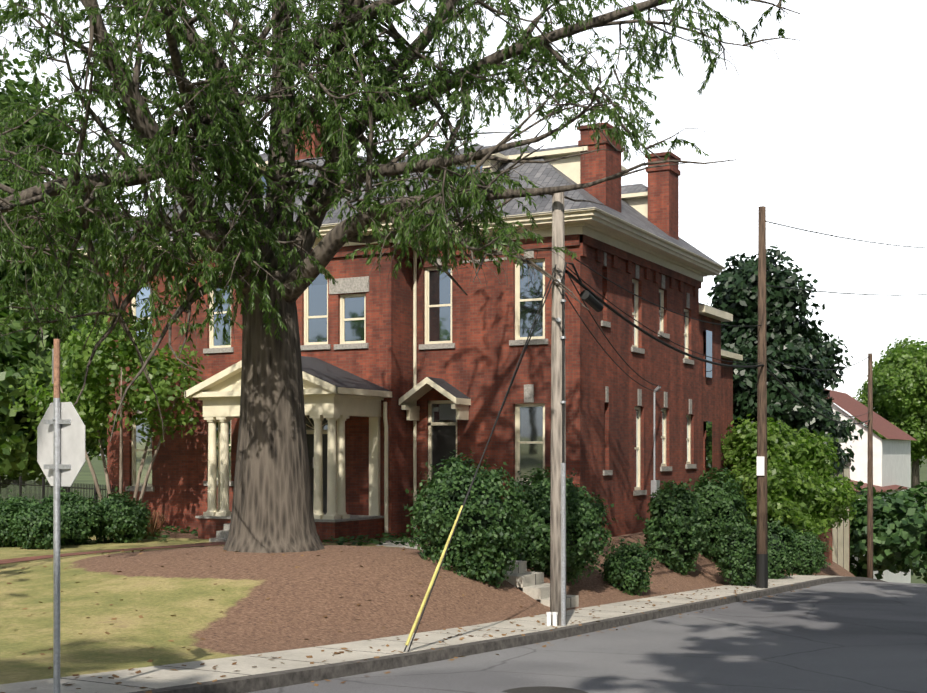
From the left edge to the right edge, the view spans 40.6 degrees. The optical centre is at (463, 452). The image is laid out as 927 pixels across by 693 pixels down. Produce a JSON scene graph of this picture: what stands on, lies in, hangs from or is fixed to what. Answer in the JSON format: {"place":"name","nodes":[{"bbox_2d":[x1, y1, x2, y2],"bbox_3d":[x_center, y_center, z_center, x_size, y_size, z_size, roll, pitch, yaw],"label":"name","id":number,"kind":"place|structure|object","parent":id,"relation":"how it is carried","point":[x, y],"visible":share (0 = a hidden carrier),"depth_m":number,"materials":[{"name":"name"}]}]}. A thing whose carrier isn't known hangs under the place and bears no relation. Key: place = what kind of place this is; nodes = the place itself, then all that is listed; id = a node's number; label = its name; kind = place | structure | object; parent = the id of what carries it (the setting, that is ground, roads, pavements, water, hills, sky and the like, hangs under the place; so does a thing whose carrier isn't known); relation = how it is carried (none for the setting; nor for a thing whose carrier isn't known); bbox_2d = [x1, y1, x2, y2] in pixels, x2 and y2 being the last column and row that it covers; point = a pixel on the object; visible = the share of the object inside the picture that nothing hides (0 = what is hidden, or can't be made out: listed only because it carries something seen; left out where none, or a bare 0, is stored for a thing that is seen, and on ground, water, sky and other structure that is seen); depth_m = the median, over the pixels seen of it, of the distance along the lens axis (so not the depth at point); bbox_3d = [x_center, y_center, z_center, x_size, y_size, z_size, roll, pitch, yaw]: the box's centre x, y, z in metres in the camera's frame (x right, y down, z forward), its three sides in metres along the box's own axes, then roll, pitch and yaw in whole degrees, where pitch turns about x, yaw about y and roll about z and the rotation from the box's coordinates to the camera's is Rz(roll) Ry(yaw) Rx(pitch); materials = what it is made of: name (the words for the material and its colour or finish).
{"place":"outdoors","nodes":[
{"label":"outdoors","id":0,"kind":"place"},
{"bbox_2d":[44,398,70,692],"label":"stop sign post","id":1,"kind":"object","parent":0,"point":[56,466],"visible":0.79,"depth_m":11.16,"materials":[{"name":"grey metal"}]},
{"bbox_2d":[54,339,59,397],"bbox_3d":[-3.627,-0.746,11.185,0.058,0.525,0.055,0,0,28],"label":"stop sign post","id":2,"kind":"object","parent":1,"relation":"attached to","point":[56,368],"visible":0.81,"depth_m":11.16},
{"bbox_2d":[37,348,84,486],"bbox_3d":[-3.653,-0.327,11.286,0.903,1.263,0.191,0,0,54],"label":"stop sign","id":3,"kind":"object","parent":1,"relation":"attached to","point":[72,444],"visible":0.88,"depth_m":11.17,"materials":[{"name":"silver metal"}]},
{"bbox_2d":[0,542,225,563],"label":"walkway","id":4,"kind":"structure","parent":0,"point":[5,561],"depth_m":27.92,"materials":[{"name":"beige concrete"}]},
{"bbox_2d":[301,356,469,398],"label":"house porch shingles","id":5,"kind":"object","parent":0,"point":[326,372],"visible":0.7,"depth_m":33.55,"materials":[{"name":"grey"}]},
{"bbox_2d":[126,165,711,541],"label":"windows","id":6,"kind":"structure","parent":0,"point":[531,429],"depth_m":34.69,"materials":[{"name":"glass"}]},
{"bbox_2d":[0,575,842,692],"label":"sidewalk","id":7,"kind":"structure","parent":0,"point":[162,676],"depth_m":15.93,"materials":[{"name":"concrete"}]},
{"bbox_2d":[0,533,809,692],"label":"fallen leaves","id":8,"kind":"object","parent":7,"relation":"on","point":[234,663],"visible":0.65,"depth_m":18.62,"materials":[{"name":"brown plant"}]},
{"bbox_2d":[550,192,565,625],"bbox_3d":[1.595,-0.570,21.111,0.280,7.758,0.273,0,0,28],"label":"utility pole","id":9,"kind":"object","parent":7,"relation":"on","point":[558,238],"visible":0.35,"depth_m":21.01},
{"bbox_2d":[556,279,565,625],"bbox_3d":[1.642,0.055,21.101,0.165,5.908,0.332,0,0,5],"label":"conduit pipe","id":10,"kind":"object","parent":9,"relation":"attached to","point":[563,542],"visible":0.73,"depth_m":20.96,"materials":[{"name":"grey metal"}]},
{"bbox_2d":[546,456,764,625],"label":"signs","id":11,"kind":"object","parent":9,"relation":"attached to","point":[760,465],"visible":0.9,"depth_m":32.76,"materials":[{"name":"white"}]},
{"bbox_2d":[403,221,926,651],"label":"utility wires","id":12,"kind":"object","parent":9,"relation":"attached to","point":[588,296],"visible":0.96,"depth_m":22.61,"materials":[{"name":"black rubber"}]},
{"bbox_2d":[405,506,462,645],"bbox_3d":[-0.380,1.651,17.143,0.044,1.786,1.668,0,0,26],"label":"guy wire guard","id":13,"kind":"object","parent":12,"relation":"attached to","point":[428,591],"visible":0.81,"depth_m":17.01,"materials":[{"name":"yellow plastic"}]},
{"bbox_2d":[756,553,767,587],"bbox_3d":[7.846,3.167,32.946,0.310,1.000,0.302,0,0,28],"label":"pole base sleeve","id":14,"kind":"object","parent":7,"relation":"on","point":[761,570],"visible":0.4,"depth_m":32.82,"materials":[{"name":"black metal"}]},
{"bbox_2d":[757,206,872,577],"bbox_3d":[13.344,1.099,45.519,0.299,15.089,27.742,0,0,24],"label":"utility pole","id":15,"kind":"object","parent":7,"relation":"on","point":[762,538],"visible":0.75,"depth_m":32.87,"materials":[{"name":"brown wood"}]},
{"bbox_2d":[0,504,855,683],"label":"lawn","id":16,"kind":"structure","parent":0,"point":[298,604],"depth_m":19.96,"materials":[{"name":"brown soil"}]},
{"bbox_2d":[0,49,76,305],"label":"tree leaves","id":17,"kind":"object","parent":16,"relation":"on","point":[9,96],"visible":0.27,"depth_m":64.19,"materials":[{"name":"green plant"}]},
{"bbox_2d":[0,178,106,411],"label":"tree leaves","id":18,"kind":"object","parent":16,"relation":"on","point":[72,270],"visible":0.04,"depth_m":65.70,"materials":[{"name":"green plant"}]},
{"bbox_2d":[0,476,117,504],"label":"iron fence","id":19,"kind":"object","parent":16,"relation":"on","point":[7,483],"visible":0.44,"depth_m":42.82,"materials":[{"name":"black metal"}]},
{"bbox_2d":[7,304,208,459],"bbox_3d":[-9.767,-0.725,35.245,5.452,6.732,4.437,0,0,28],"label":"crepe myrtle tree","id":20,"kind":"object","parent":16,"relation":"on","point":[159,368],"visible":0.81,"depth_m":34.39,"materials":[{"name":"green plant"}]},
{"bbox_2d":[60,367,184,503],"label":"tree trunks","id":21,"kind":"object","parent":16,"relation":"on","point":[121,469],"visible":0.38,"depth_m":35.16,"materials":[{"name":"beige plant"}]},
{"bbox_2d":[142,510,167,538],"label":"dry ornamental grass","id":22,"kind":"object","parent":16,"relation":"on","point":[152,529],"depth_m":33.99,"materials":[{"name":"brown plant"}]},
{"bbox_2d":[93,525,435,547],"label":"ground cover plants","id":23,"kind":"object","parent":16,"relation":"on","point":[342,540],"visible":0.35,"depth_m":31.62,"materials":[{"name":"green plant"}]},
{"bbox_2d":[0,0,800,552],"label":"oak tree","id":24,"kind":"object","parent":16,"relation":"on","point":[182,158],"depth_m":22.15,"materials":[{"name":"green plant"}]},
{"bbox_2d":[375,537,425,549],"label":"side walk path","id":25,"kind":"structure","parent":16,"relation":"on","point":[388,544],"depth_m":30.24,"materials":[{"name":"concrete"}]},
{"bbox_2d":[0,449,832,595],"bbox_3d":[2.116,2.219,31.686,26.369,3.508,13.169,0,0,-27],"label":"shrub","id":26,"kind":"object","parent":16,"relation":"on","point":[465,527],"visible":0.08,"depth_m":29.81,"materials":[{"name":"green plant"}]},
{"bbox_2d":[105,119,732,542],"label":"brick house walls","id":27,"kind":"structure","parent":16,"relation":"on","point":[477,363],"depth_m":34.59,"materials":[{"name":"red brick"}]},
{"bbox_2d":[307,425,455,513],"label":"house doors","id":28,"kind":"structure","parent":27,"relation":"in","point":[443,440],"depth_m":34.80,"materials":[{"name":"wood"}]},
{"bbox_2d":[78,143,733,352],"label":"house roof","id":29,"kind":"structure","parent":27,"relation":"on","point":[548,174],"depth_m":34.88,"materials":[{"name":"grey"}]},
{"bbox_2d":[77,146,742,532],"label":"house trim","id":30,"kind":"structure","parent":27,"relation":"attached to","point":[219,396],"depth_m":33.86,"materials":[{"name":"beige paint"}]},
{"bbox_2d":[651,385,660,497],"bbox_3d":[5.778,-0.281,37.489,0.270,3.445,0.300,0,0,28],"label":"conduit pipe","id":31,"kind":"object","parent":27,"relation":"attached to","point":[655,484],"visible":0.71,"depth_m":37.49,"materials":[{"name":"grey metal"}]},
{"bbox_2d":[501,560,578,607],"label":"side steps","id":32,"kind":"structure","parent":16,"relation":"on","point":[533,585],"depth_m":24.64,"materials":[{"name":"concrete"}]},
{"bbox_2d":[706,244,863,525],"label":"magnolia tree","id":33,"kind":"object","parent":16,"relation":"on","point":[789,334],"depth_m":49.76,"materials":[{"name":"green plant"}]},
{"bbox_2d":[721,414,862,539],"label":"leafy bush","id":34,"kind":"object","parent":16,"relation":"on","point":[822,504],"depth_m":43.72,"materials":[{"name":"green plant"}]},
{"bbox_2d":[748,466,849,570],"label":"garage brick walls","id":35,"kind":"structure","parent":16,"relation":"on","point":[828,554],"depth_m":52.57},
{"bbox_2d":[825,398,910,582],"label":"white house walls","id":36,"kind":"structure","parent":16,"relation":"on","point":[891,462],"depth_m":79.16,"materials":[{"name":"white paint"}]},
{"bbox_2d":[824,389,915,492],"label":"roof","id":37,"kind":"structure","parent":36,"relation":"on","point":[885,428],"depth_m":83.50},
{"bbox_2d":[849,480,926,582],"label":"shrub leaves","id":38,"kind":"object","parent":16,"relation":"on","point":[899,528],"visible":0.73,"depth_m":61.73,"materials":[{"name":"green plant"}]},
{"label":"tree trunk","id":39,"kind":"object","parent":16,"relation":"on","visible":0},
{"bbox_2d":[84,344,106,448],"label":"tree leaves","id":40,"kind":"object","parent":39,"relation":"attached to","point":[95,439],"visible":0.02,"depth_m":92.68,"materials":[{"name":"green plant"}]},
{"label":"tree trunk","id":41,"kind":"object","parent":16,"relation":"on","visible":0},
{"bbox_2d":[85,440,106,459],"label":"tree leaves","id":42,"kind":"object","parent":41,"relation":"on","point":[92,451],"depth_m":115.83,"materials":[{"name":"green plant"}]},
{"bbox_2d":[0,0,926,455],"label":"sky","id":43,"kind":"structure","parent":0,"point":[829,136],"materials":[{"name":"white"}]},
{"bbox_2d":[2,456,926,583],"bbox_3d":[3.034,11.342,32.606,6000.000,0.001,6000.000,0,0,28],"label":"ground","id":44,"kind":"structure","parent":0,"point":[84,476],"depth_m":485.20,"materials":[{"name":"green plant"}]},
{"bbox_2d":[247,581,926,692],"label":"road","id":45,"kind":"structure","parent":0,"point":[853,637],"depth_m":18.03,"materials":[{"name":"grey asphalt"}]},
{"bbox_2d":[130,576,885,692],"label":"kerb","id":46,"kind":"structure","parent":45,"relation":"on","point":[258,682],"depth_m":16.69,"materials":[{"name":"concrete"}]},
{"bbox_2d":[502,686,587,692],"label":"manhole cover","id":47,"kind":"object","parent":45,"relation":"on","point":[542,689],"visible":1,"depth_m":13.71,"materials":[{"name":"metal"}]},
{"bbox_2d":[830,466,848,570],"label":"garage doors","id":48,"kind":"structure","parent":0,"point":[840,543],"depth_m":56.92,"materials":[{"name":"beige wood"}]},
{"bbox_2d":[837,458,850,567],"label":"garage roof trim","id":49,"kind":"structure","parent":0,"point":[847,464],"depth_m":57.12,"materials":[{"name":"beige wood"}]},
{"bbox_2d":[911,446,919,494],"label":"tree trunk","id":50,"kind":"object","parent":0,"point":[915,477],"depth_m":150.47,"materials":[{"name":"brown plant"}]},
{"bbox_2d":[852,336,926,467],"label":"tree leaves","id":51,"kind":"object","parent":50,"relation":"attached to","point":[900,386],"visible":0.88,"depth_m":145.58,"materials":[{"name":"green plant"}]},
{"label":"tree trunk","id":52,"kind":"object","parent":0,"visible":0},
{"bbox_2d":[0,291,105,487],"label":"tree leaves","id":53,"kind":"object","parent":52,"relation":"attached to","point":[18,446],"visible":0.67,"depth_m":45.97,"materials":[{"name":"green plant"}]}
]}

